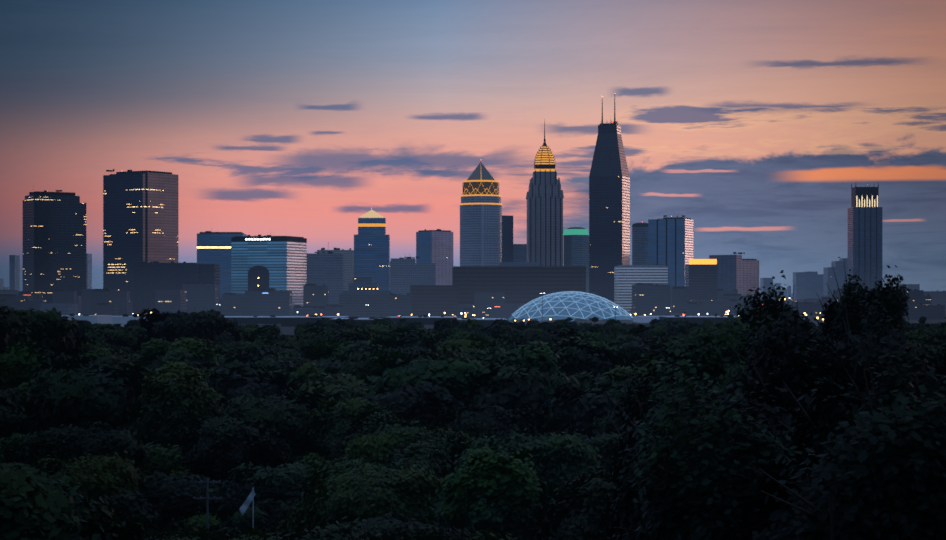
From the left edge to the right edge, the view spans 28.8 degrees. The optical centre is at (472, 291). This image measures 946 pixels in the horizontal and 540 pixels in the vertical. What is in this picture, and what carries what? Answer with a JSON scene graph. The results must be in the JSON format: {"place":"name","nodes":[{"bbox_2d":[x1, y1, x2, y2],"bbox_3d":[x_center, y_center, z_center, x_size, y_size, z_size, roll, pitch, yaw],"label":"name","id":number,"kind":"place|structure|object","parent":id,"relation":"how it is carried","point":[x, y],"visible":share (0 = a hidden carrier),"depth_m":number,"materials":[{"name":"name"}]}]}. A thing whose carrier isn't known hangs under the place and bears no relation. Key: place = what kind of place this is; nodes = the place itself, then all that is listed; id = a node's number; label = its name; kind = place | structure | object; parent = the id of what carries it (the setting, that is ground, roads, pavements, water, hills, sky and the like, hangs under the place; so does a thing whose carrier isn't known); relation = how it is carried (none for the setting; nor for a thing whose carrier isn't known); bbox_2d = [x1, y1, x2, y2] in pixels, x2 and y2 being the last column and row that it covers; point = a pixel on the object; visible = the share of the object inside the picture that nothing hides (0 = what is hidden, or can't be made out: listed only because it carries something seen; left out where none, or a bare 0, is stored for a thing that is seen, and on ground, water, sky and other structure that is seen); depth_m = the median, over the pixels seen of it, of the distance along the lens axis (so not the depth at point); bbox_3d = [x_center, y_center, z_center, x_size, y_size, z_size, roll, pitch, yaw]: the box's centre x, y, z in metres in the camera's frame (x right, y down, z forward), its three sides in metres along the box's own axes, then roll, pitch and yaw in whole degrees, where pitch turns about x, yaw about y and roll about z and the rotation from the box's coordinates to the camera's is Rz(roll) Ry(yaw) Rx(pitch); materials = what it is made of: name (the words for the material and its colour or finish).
{"place":"outdoors","nodes":[
{"label":"outdoors","id":0,"kind":"place"},
{"bbox_2d":[23,191,85,303],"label":"tower","id":1,"kind":"structure","parent":0,"point":[54,240],"depth_m":2708.55,"materials":[{"name":"grey"}]},
{"bbox_2d":[0,419,152,470],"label":"tree","id":2,"kind":"object","parent":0,"point":[70,441],"visible":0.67,"depth_m":219.96,"materials":[{"name":"green plant"}]},
{"bbox_2d":[26,449,145,505],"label":"tree","id":3,"kind":"object","parent":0,"point":[113,476],"visible":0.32,"depth_m":201.38,"materials":[{"name":"green plant"}]},
{"bbox_2d":[176,413,294,486],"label":"tree","id":4,"kind":"object","parent":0,"point":[216,447],"visible":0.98,"depth_m":238.10,"materials":[{"name":"green plant"}]},
{"bbox_2d":[221,384,337,457],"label":"tree","id":5,"kind":"object","parent":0,"point":[285,412],"visible":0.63,"depth_m":262.81,"materials":[{"name":"green plant"}]},
{"bbox_2d":[260,514,363,539],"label":"tree","id":6,"kind":"object","parent":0,"point":[323,534],"visible":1,"depth_m":123.54,"materials":[{"name":"green plant"}]},
{"bbox_2d":[302,395,412,456],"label":"tree","id":7,"kind":"object","parent":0,"point":[331,419],"visible":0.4,"depth_m":255.85,"materials":[{"name":"green plant"}]},
{"bbox_2d":[322,399,397,465],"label":"tree","id":8,"kind":"object","parent":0,"point":[372,420],"visible":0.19,"depth_m":237.94,"materials":[{"name":"green plant"}]},
{"bbox_2d":[339,294,402,318],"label":"parking","id":9,"kind":"structure","parent":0,"point":[372,305],"depth_m":2197.94,"materials":[{"name":"concrete"}]},
{"bbox_2d":[300,497,489,539],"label":"tree","id":10,"kind":"object","parent":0,"point":[376,525],"visible":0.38,"depth_m":150.70,"materials":[{"name":"green plant"}]},
{"bbox_2d":[337,418,475,474],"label":"tree","id":11,"kind":"object","parent":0,"point":[378,445],"visible":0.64,"depth_m":217.29,"materials":[{"name":"green plant"}]},
{"bbox_2d":[386,440,451,480],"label":"tree","id":12,"kind":"object","parent":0,"point":[434,457],"visible":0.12,"depth_m":202.35,"materials":[{"name":"green plant"}]},
{"bbox_2d":[0,0,945,539],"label":"lens filter","id":13,"kind":"object","parent":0,"point":[8,10],"visible":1,"depth_m":1.99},
{"bbox_2d":[0,0,945,292],"label":"sky","id":14,"kind":"structure","parent":0,"point":[754,122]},
{"bbox_2d":[78,293,945,334],"bbox_3d":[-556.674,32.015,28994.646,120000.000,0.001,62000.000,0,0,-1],"label":"ground","id":15,"kind":"structure","parent":0,"point":[287,330],"depth_m":1984.48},
{"bbox_2d":[0,307,24,343],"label":"tall tree","id":16,"kind":"object","parent":15,"relation":"on","point":[8,321],"visible":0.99,"depth_m":421.80,"materials":[{"name":"green plant"}]},
{"bbox_2d":[9,255,19,290],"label":"building","id":17,"kind":"structure","parent":15,"relation":"on","point":[14,272],"depth_m":4180.75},
{"bbox_2d":[0,300,32,353],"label":"tall tree","id":18,"kind":"object","parent":15,"relation":"on","point":[21,335],"visible":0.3,"depth_m":435.06,"materials":[{"name":"green plant"}]},
{"bbox_2d":[0,342,50,386],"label":"tree","id":19,"kind":"object","parent":15,"relation":"on","point":[20,365],"visible":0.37,"depth_m":345.06,"materials":[{"name":"green plant"}]},
{"bbox_2d":[4,307,77,353],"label":"tall tree","id":20,"kind":"object","parent":15,"relation":"on","point":[45,330],"visible":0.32,"depth_m":470.12,"materials":[{"name":"green plant"}]},
{"bbox_2d":[41,307,92,356],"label":"tall tree","id":21,"kind":"object","parent":15,"relation":"on","point":[73,340],"visible":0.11,"depth_m":494.92,"materials":[{"name":"green plant"}]},
{"bbox_2d":[0,462,151,539],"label":"tree","id":22,"kind":"object","parent":15,"relation":"on","point":[34,506],"visible":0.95,"depth_m":107.22,"materials":[{"name":"green plant"}]},
{"bbox_2d":[32,349,132,377],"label":"tree","id":23,"kind":"object","parent":15,"relation":"on","point":[108,360],"visible":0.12,"depth_m":324.75,"materials":[{"name":"green plant"}]},
{"bbox_2d":[26,356,162,434],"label":"tree","id":24,"kind":"object","parent":15,"relation":"on","point":[107,395],"visible":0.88,"depth_m":261.20,"materials":[{"name":"green plant"}]},
{"bbox_2d":[100,324,140,347],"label":"tree","id":25,"kind":"object","parent":15,"relation":"on","point":[121,337],"visible":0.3,"depth_m":579.34,"materials":[{"name":"green plant"}]},
{"bbox_2d":[103,170,177,300],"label":"tower","id":26,"kind":"structure","parent":15,"relation":"on","point":[140,216],"depth_m":2516.36,"materials":[{"name":"grey"}]},
{"bbox_2d":[133,261,219,314],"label":"block","id":27,"kind":"structure","parent":15,"relation":"on","point":[150,278],"depth_m":2342.85,"materials":[{"name":"grey"}]},
{"bbox_2d":[134,346,219,371],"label":"tree","id":28,"kind":"object","parent":15,"relation":"on","point":[159,359],"visible":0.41,"depth_m":373.89,"materials":[{"name":"green plant"}]},
{"bbox_2d":[125,367,228,460],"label":"tree","id":29,"kind":"object","parent":15,"relation":"on","point":[162,411],"visible":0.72,"depth_m":253.87,"materials":[{"name":"green plant"}]},
{"bbox_2d":[138,470,217,521],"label":"tree","id":30,"kind":"object","parent":15,"relation":"on","point":[185,511],"visible":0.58,"depth_m":226.27,"materials":[{"name":"green plant"}]},
{"bbox_2d":[151,360,213,383],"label":"tree","id":31,"kind":"object","parent":15,"relation":"on","point":[171,369],"visible":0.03,"depth_m":318.76,"materials":[{"name":"green plant"}]},
{"bbox_2d":[133,308,233,344],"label":"tall tree","id":32,"kind":"object","parent":15,"relation":"on","point":[170,327],"visible":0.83,"depth_m":551.48,"materials":[{"name":"green plant"}]},
{"bbox_2d":[137,442,229,490],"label":"tree","id":33,"kind":"object","parent":15,"relation":"on","point":[168,460],"visible":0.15,"depth_m":240.53,"materials":[{"name":"green plant"}]},
{"bbox_2d":[168,337,218,367],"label":"tree","id":34,"kind":"object","parent":15,"relation":"on","point":[192,346],"visible":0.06,"depth_m":415.64,"materials":[{"name":"green plant"}]},
{"bbox_2d":[175,510,220,534],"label":"bush","id":35,"kind":"object","parent":15,"relation":"on","point":[198,521],"visible":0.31,"depth_m":216.25,"materials":[{"name":"green plant"}]},
{"bbox_2d":[193,480,221,532],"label":"utility pole","id":36,"kind":"object","parent":15,"relation":"on","point":[207,509],"visible":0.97,"depth_m":204.39,"materials":[{"name":"grey"}]},
{"bbox_2d":[134,480,304,510],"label":"pole wires","id":37,"kind":"object","parent":36,"relation":"attached to","point":[203,481],"visible":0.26,"depth_m":204.95,"materials":[{"name":"grey"}]},
{"bbox_2d":[197,232,246,298],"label":"tower","id":38,"kind":"structure","parent":15,"relation":"on","point":[213,247],"depth_m":2892.89,"materials":[{"name":"blue"}]},
{"bbox_2d":[200,352,266,376],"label":"tree","id":39,"kind":"object","parent":15,"relation":"on","point":[244,367],"visible":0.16,"depth_m":340.97,"materials":[{"name":"green plant"}]},
{"bbox_2d":[231,504,266,530],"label":"bush","id":40,"kind":"object","parent":15,"relation":"on","point":[247,518],"visible":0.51,"depth_m":214.56,"materials":[{"name":"green plant"}]},
{"bbox_2d":[204,366,296,410],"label":"tree","id":41,"kind":"object","parent":15,"relation":"on","point":[254,385],"visible":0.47,"depth_m":315.51,"materials":[{"name":"green plant"}]},
{"bbox_2d":[189,461,313,518],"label":"tree","id":42,"kind":"object","parent":15,"relation":"on","point":[241,477],"visible":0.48,"depth_m":222.43,"materials":[{"name":"green plant"}]},
{"bbox_2d":[231,498,302,532],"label":"tree","id":43,"kind":"object","parent":15,"relation":"on","point":[273,515],"visible":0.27,"depth_m":216.13,"materials":[{"name":"green plant"}]},
{"bbox_2d":[225,353,311,366],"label":"tree","id":44,"kind":"object","parent":15,"relation":"on","point":[300,360],"visible":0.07,"depth_m":404.00,"materials":[{"name":"green plant"}]},
{"bbox_2d":[231,236,306,305],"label":"block","id":45,"kind":"structure","parent":15,"relation":"on","point":[278,263],"depth_m":2610.71,"materials":[{"name":"blue"}]},
{"bbox_2d":[251,472,307,508],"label":"tree","id":46,"kind":"object","parent":15,"relation":"on","point":[284,498],"visible":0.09,"depth_m":220.18,"materials":[{"name":"green plant"}]},
{"bbox_2d":[269,359,330,391],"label":"tree","id":47,"kind":"object","parent":15,"relation":"on","point":[303,373],"visible":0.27,"depth_m":352.84,"materials":[{"name":"green plant"}]},
{"bbox_2d":[307,252,343,303],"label":"block","id":48,"kind":"structure","parent":15,"relation":"on","point":[326,269],"depth_m":2746.35,"materials":[{"name":"grey"}]},
{"bbox_2d":[287,367,374,394],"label":"tree","id":49,"kind":"object","parent":15,"relation":"on","point":[358,380],"visible":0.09,"depth_m":315.68,"materials":[{"name":"green plant"}]},
{"bbox_2d":[295,378,375,401],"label":"tree","id":50,"kind":"object","parent":15,"relation":"on","point":[339,392],"visible":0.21,"depth_m":299.13,"materials":[{"name":"green plant"}]},
{"bbox_2d":[317,248,353,289],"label":"block","id":51,"kind":"structure","parent":15,"relation":"on","point":[348,266],"depth_m":2996.61,"materials":[{"name":"grey"}]},
{"bbox_2d":[292,327,380,360],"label":"tree","id":52,"kind":"object","parent":15,"relation":"on","point":[306,341],"visible":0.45,"depth_m":481.05,"materials":[{"name":"green plant"}]},
{"bbox_2d":[304,336,388,361],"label":"tree","id":53,"kind":"object","parent":15,"relation":"on","point":[321,351],"visible":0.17,"depth_m":470.27,"materials":[{"name":"green plant"}]},
{"bbox_2d":[280,462,444,538],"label":"tree","id":54,"kind":"object","parent":15,"relation":"on","point":[352,498],"visible":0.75,"depth_m":173.71,"materials":[{"name":"green plant"}]},
{"bbox_2d":[343,277,391,293],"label":"podium","id":55,"kind":"object","parent":15,"relation":"on","point":[363,285],"visible":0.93,"depth_m":2505.47,"materials":[{"name":"grey"}]},
{"bbox_2d":[294,445,446,514],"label":"tree","id":56,"kind":"object","parent":15,"relation":"on","point":[336,469],"visible":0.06,"depth_m":189.83,"materials":[{"name":"green plant"}]},
{"bbox_2d":[354,210,389,289],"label":"tower","id":57,"kind":"structure","parent":15,"relation":"on","point":[372,249],"depth_m":3097.56,"materials":[{"name":"blue"}]},
{"bbox_2d":[366,326,414,349],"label":"tree","id":58,"kind":"object","parent":15,"relation":"on","point":[388,338],"visible":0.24,"depth_m":534.78,"materials":[{"name":"green plant"}]},
{"bbox_2d":[335,340,470,385],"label":"tree","id":59,"kind":"object","parent":15,"relation":"on","point":[361,362],"visible":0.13,"depth_m":334.42,"materials":[{"name":"green plant"}]},
{"bbox_2d":[360,372,462,426],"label":"tree","id":60,"kind":"object","parent":15,"relation":"on","point":[419,402],"visible":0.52,"depth_m":264.84,"materials":[{"name":"green plant"}]},
{"bbox_2d":[391,257,435,294],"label":"block","id":61,"kind":"structure","parent":15,"relation":"on","point":[406,272],"depth_m":2898.57,"materials":[{"name":"grey"}]},
{"bbox_2d":[392,326,437,352],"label":"tree","id":62,"kind":"object","parent":15,"relation":"on","point":[410,338],"visible":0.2,"depth_m":472.73,"materials":[{"name":"green plant"}]},
{"bbox_2d":[366,351,495,404],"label":"tree","id":63,"kind":"object","parent":15,"relation":"on","point":[395,371],"visible":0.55,"depth_m":274.85,"materials":[{"name":"green plant"}]},
{"bbox_2d":[61,314,804,327],"bbox_3d":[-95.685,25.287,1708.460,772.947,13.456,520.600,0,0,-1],"label":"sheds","id":64,"kind":"object","parent":15,"relation":"on","point":[288,321],"visible":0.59,"depth_m":1754.19,"materials":[{"name":"grey"}]},
{"bbox_2d":[410,285,457,316],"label":"building","id":65,"kind":"structure","parent":15,"relation":"on","point":[435,300],"depth_m":2249.49,"materials":[{"name":"grey"}]},
{"bbox_2d":[416,230,452,284],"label":"tower","id":66,"kind":"structure","parent":15,"relation":"on","point":[434,246],"depth_m":3417.12,"materials":[{"name":"grey"}]},
{"bbox_2d":[0,282,945,318],"bbox_3d":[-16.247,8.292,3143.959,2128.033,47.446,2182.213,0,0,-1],"label":"buildings","id":67,"kind":"structure","parent":15,"relation":"on","point":[647,299],"depth_m":2180.42,"materials":[{"name":"grey"}]},
{"bbox_2d":[451,342,508,365],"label":"tree","id":68,"kind":"object","parent":15,"relation":"on","point":[483,355],"visible":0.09,"depth_m":345.09,"materials":[{"name":"green plant"}]},
{"bbox_2d":[459,162,501,265],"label":"tower","id":69,"kind":"structure","parent":15,"relation":"on","point":[480,204],"depth_m":3007.22,"materials":[{"name":"grey"}]},
{"bbox_2d":[432,446,559,539],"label":"tree","id":70,"kind":"object","parent":15,"relation":"on","point":[503,493],"visible":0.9,"depth_m":162.18,"materials":[{"name":"green plant"}]},
{"bbox_2d":[502,216,512,261],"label":"slab","id":71,"kind":"structure","parent":15,"relation":"on","point":[507,238],"depth_m":3301.78,"materials":[{"name":"grey"}]},
{"bbox_2d":[465,426,550,448],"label":"tree","id":72,"kind":"object","parent":15,"relation":"on","point":[534,436],"visible":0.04,"depth_m":242.01,"materials":[{"name":"green plant"}]},
{"bbox_2d":[452,262,585,303],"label":"building","id":73,"kind":"structure","parent":15,"relation":"on","point":[520,282],"depth_m":2301.55,"materials":[{"name":"grey"}]},
{"bbox_2d":[438,427,603,498],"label":"tree","id":74,"kind":"object","parent":15,"relation":"on","point":[558,460],"visible":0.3,"depth_m":184.08,"materials":[{"name":"green plant"}]},
{"bbox_2d":[463,357,588,413],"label":"tree","id":75,"kind":"object","parent":15,"relation":"on","point":[527,387],"visible":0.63,"depth_m":270.24,"materials":[{"name":"green plant"}]},
{"bbox_2d":[494,339,563,376],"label":"tree","id":76,"kind":"object","parent":15,"relation":"on","point":[542,358],"visible":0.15,"depth_m":309.56,"materials":[{"name":"green plant"}]},
{"bbox_2d":[526,122,563,265],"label":"tower","id":77,"kind":"structure","parent":15,"relation":"on","point":[544,196],"depth_m":2802.85,"materials":[{"name":"grey metal"}]},
{"bbox_2d":[508,292,632,320],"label":"dome","id":78,"kind":"structure","parent":15,"relation":"on","point":[564,312],"depth_m":2028.42,"materials":[{"name":"blue"}]},
{"bbox_2d":[512,291,632,318],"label":"dome struts","id":79,"kind":"object","parent":78,"relation":"attached to","point":[574,301],"visible":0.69,"depth_m":2039.80,"materials":[{"name":"grey"}]},
{"bbox_2d":[563,227,588,291],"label":"building","id":80,"kind":"structure","parent":15,"relation":"on","point":[575,246],"depth_m":3307.55,"materials":[{"name":"teal"}]},
{"bbox_2d":[540,429,621,481],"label":"tree","id":81,"kind":"object","parent":15,"relation":"on","point":[602,443],"visible":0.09,"depth_m":218.75,"materials":[{"name":"green plant"}]},
{"bbox_2d":[552,328,635,379],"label":"tree","id":82,"kind":"object","parent":15,"relation":"on","point":[574,356],"visible":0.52,"depth_m":337.70,"materials":[{"name":"green plant"}]},
{"bbox_2d":[589,97,629,302],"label":"tower","id":83,"kind":"structure","parent":15,"relation":"on","point":[609,213],"depth_m":2615.01,"materials":[{"name":"glass"}]},
{"bbox_2d":[579,369,639,403],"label":"tree","id":84,"kind":"object","parent":15,"relation":"on","point":[611,385],"visible":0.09,"depth_m":281.52,"materials":[{"name":"green plant"}]},
{"bbox_2d":[632,223,647,264],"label":"tower","id":85,"kind":"structure","parent":15,"relation":"on","point":[639,243],"depth_m":3208.13,"materials":[{"name":"grey"}]},
{"bbox_2d":[614,265,667,313],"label":"building","id":86,"kind":"structure","parent":15,"relation":"on","point":[626,277],"depth_m":2354.48,"materials":[{"name":"grey"}]},
{"bbox_2d":[598,359,691,490],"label":"tree","id":87,"kind":"object","parent":15,"relation":"on","point":[620,422],"visible":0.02,"depth_m":131.26,"materials":[{"name":"green plant"}]},
{"bbox_2d":[616,341,675,361],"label":"tree","id":88,"kind":"object","parent":15,"relation":"on","point":[636,350],"visible":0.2,"depth_m":445.14,"materials":[{"name":"green plant"}]},
{"bbox_2d":[622,324,671,337],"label":"tree","id":89,"kind":"object","parent":15,"relation":"on","point":[652,331],"visible":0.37,"depth_m":655.46,"materials":[{"name":"green plant"}]},
{"bbox_2d":[587,324,724,539],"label":"tree","id":90,"kind":"object","parent":15,"relation":"on","point":[609,522],"visible":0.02,"depth_m":103.63,"materials":[{"name":"green plant"}]},
{"bbox_2d":[648,217,692,288],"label":"tower","id":91,"kind":"structure","parent":15,"relation":"on","point":[670,242],"depth_m":3017.04,"materials":[{"name":"blue"}]},
{"bbox_2d":[607,371,765,539],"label":"tree","id":92,"kind":"object","parent":15,"relation":"on","point":[628,510],"visible":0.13,"depth_m":91.67,"materials":[{"name":"green plant"}]},
{"bbox_2d":[616,303,756,413],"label":"tree","id":93,"kind":"object","parent":15,"relation":"on","point":[711,349],"visible":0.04,"depth_m":118.08,"materials":[{"name":"green plant"}]},
{"bbox_2d":[616,340,813,539],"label":"tree","id":94,"kind":"object","parent":15,"relation":"on","point":[684,495],"visible":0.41,"depth_m":75.31,"materials":[{"name":"green plant"}]},
{"bbox_2d":[706,290,777,403],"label":"tree","id":95,"kind":"object","parent":15,"relation":"on","point":[732,375],"visible":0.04,"depth_m":110.89,"materials":[{"name":"green plant"}]},
{"bbox_2d":[612,326,905,538],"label":"tree","id":96,"kind":"object","parent":15,"relation":"on","point":[773,407],"visible":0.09,"depth_m":87.68,"materials":[{"name":"green plant"}]},
{"bbox_2d":[732,285,842,349],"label":"tree","id":97,"kind":"object","parent":15,"relation":"on","point":[755,304],"visible":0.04,"depth_m":141.29,"materials":[{"name":"green plant"}]},
{"bbox_2d":[793,271,822,299],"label":"building","id":98,"kind":"structure","parent":15,"relation":"on","point":[808,284],"depth_m":5219.33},
{"bbox_2d":[712,368,945,539],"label":"tree","id":99,"kind":"object","parent":15,"relation":"on","point":[877,474],"visible":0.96,"depth_m":66.14,"materials":[{"name":"green plant"}]},
{"bbox_2d":[823,258,847,295],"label":"building","id":100,"kind":"structure","parent":15,"relation":"on","point":[829,278],"depth_m":4618.60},
{"bbox_2d":[733,292,942,394],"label":"tree","id":101,"kind":"object","parent":15,"relation":"on","point":[768,351],"visible":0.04,"depth_m":102.86,"materials":[{"name":"green plant"}]},
{"bbox_2d":[778,322,945,462],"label":"tree","id":102,"kind":"object","parent":15,"relation":"on","point":[811,433],"visible":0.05,"depth_m":79.58,"materials":[{"name":"green plant"}]},
{"bbox_2d":[816,258,909,348],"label":"tree","id":103,"kind":"object","parent":15,"relation":"on","point":[892,301],"visible":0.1,"depth_m":159.24,"materials":[{"name":"green plant"}]},
{"bbox_2d":[848,184,881,289],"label":"tower","id":104,"kind":"structure","parent":15,"relation":"on","point":[865,235],"depth_m":3816.60,"materials":[{"name":"grey metal"}]},
{"bbox_2d":[826,307,920,388],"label":"tree","id":105,"kind":"object","parent":15,"relation":"on","point":[874,350],"depth_m":92.26,"materials":[{"name":"green plant"}]},
{"bbox_2d":[859,287,945,374],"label":"tree","id":106,"kind":"object","parent":15,"relation":"on","point":[875,315],"visible":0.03,"depth_m":127.97,"materials":[{"name":"green plant"}]},
{"bbox_2d":[685,259,716,303],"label":"block","id":107,"kind":"structure","parent":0,"point":[700,279],"depth_m":2706.99,"materials":[{"name":"grey"}]},
{"bbox_2d":[709,255,758,295],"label":"block","id":108,"kind":"structure","parent":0,"point":[739,274],"depth_m":2924.77,"materials":[{"name":"grey"}]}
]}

